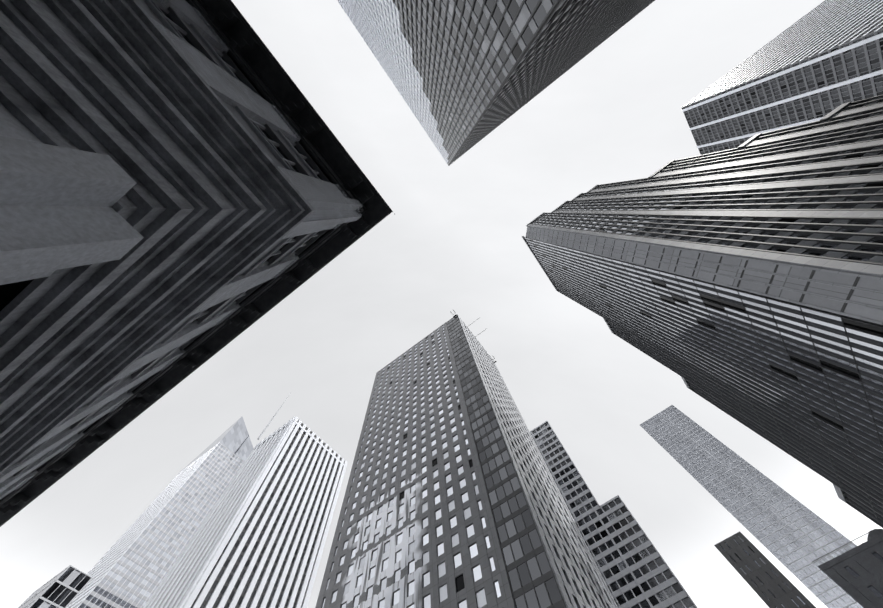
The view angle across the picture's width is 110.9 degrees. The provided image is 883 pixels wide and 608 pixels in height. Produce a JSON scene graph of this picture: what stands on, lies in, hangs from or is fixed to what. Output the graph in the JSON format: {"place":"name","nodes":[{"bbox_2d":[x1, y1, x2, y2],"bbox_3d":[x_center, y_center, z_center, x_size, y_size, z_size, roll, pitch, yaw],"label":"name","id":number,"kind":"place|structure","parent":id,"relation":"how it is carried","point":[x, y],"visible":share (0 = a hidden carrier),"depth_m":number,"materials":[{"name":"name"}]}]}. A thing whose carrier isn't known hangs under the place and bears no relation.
{"place":"outdoors","nodes":[
{"label":"outdoors","id":0,"kind":"place"},
{"bbox_2d":[18,565,91,607],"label":"building","id":1,"kind":"structure","parent":0,"point":[65,587],"depth_m":82.74,"materials":[{"name":"white glass"}]},
{"bbox_2d":[67,394,289,607],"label":"tower","id":2,"kind":"structure","parent":0,"point":[131,568],"depth_m":226.82,"materials":[{"name":"grey glass"}]},
{"bbox_2d":[0,0,392,526],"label":"skyscraper","id":3,"kind":"structure","parent":0,"point":[187,188],"depth_m":6.45,"materials":[{"name":"stone"},{"name":"concrete"},{"name":"glass"}]},
{"bbox_2d":[144,417,347,607],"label":"tower","id":4,"kind":"structure","parent":0,"point":[258,539],"depth_m":153.33,"materials":[{"name":"white glass"}]},
{"bbox_2d":[0,0,882,607],"label":"sky","id":5,"kind":"structure","parent":0,"point":[451,239],"materials":[{"name":"white"}]},
{"bbox_2d":[315,310,617,607],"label":"tower","id":6,"kind":"structure","parent":0,"point":[453,497],"depth_m":74.81,"materials":[{"name":"grey glass"}]},
{"bbox_2d":[337,0,654,165],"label":"tower","id":7,"kind":"structure","parent":0,"point":[465,76],"depth_m":63.79,"materials":[{"name":"grey glass"}]},
{"bbox_2d":[530,421,599,520],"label":"tower","id":8,"kind":"structure","parent":0,"point":[580,500],"depth_m":149.12,"materials":[{"name":"grey glass"}]},
{"bbox_2d":[522,95,882,527],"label":"tower","id":9,"kind":"structure","parent":0,"point":[742,283],"depth_m":50.69,"materials":[{"name":"grey glass"}]},
{"bbox_2d":[640,405,862,607],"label":"tower","id":10,"kind":"structure","parent":0,"point":[793,535],"depth_m":224.62,"materials":[{"name":"grey glass"}]},
{"bbox_2d":[714,531,815,607],"bbox_3d":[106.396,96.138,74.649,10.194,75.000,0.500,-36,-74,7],"label":"skyscraper","id":11,"kind":"structure","parent":0,"point":[766,579],"depth_m":99.29,"materials":[{"name":"grey glass"}]},
{"bbox_2d":[812,528,882,607],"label":"building","id":12,"kind":"structure","parent":0,"point":[855,573],"depth_m":63.43,"materials":[{"name":"glass"},{"name":"metal"},{"name":"concrete"}]},
{"bbox_3d":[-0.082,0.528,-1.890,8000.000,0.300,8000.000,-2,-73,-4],"label":"ground","id":13,"kind":"structure","parent":0,"visible":0},
{"bbox_2d":[575,495,696,607],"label":"skyscraper","id":14,"kind":"structure","parent":13,"relation":"on","point":[635,569],"depth_m":109.24,"materials":[{"name":"grey concrete"}]},
{"bbox_2d":[682,0,882,154],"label":"tower","id":15,"kind":"structure","parent":13,"relation":"on","point":[821,60],"depth_m":159.12,"materials":[{"name":"grey glass"}]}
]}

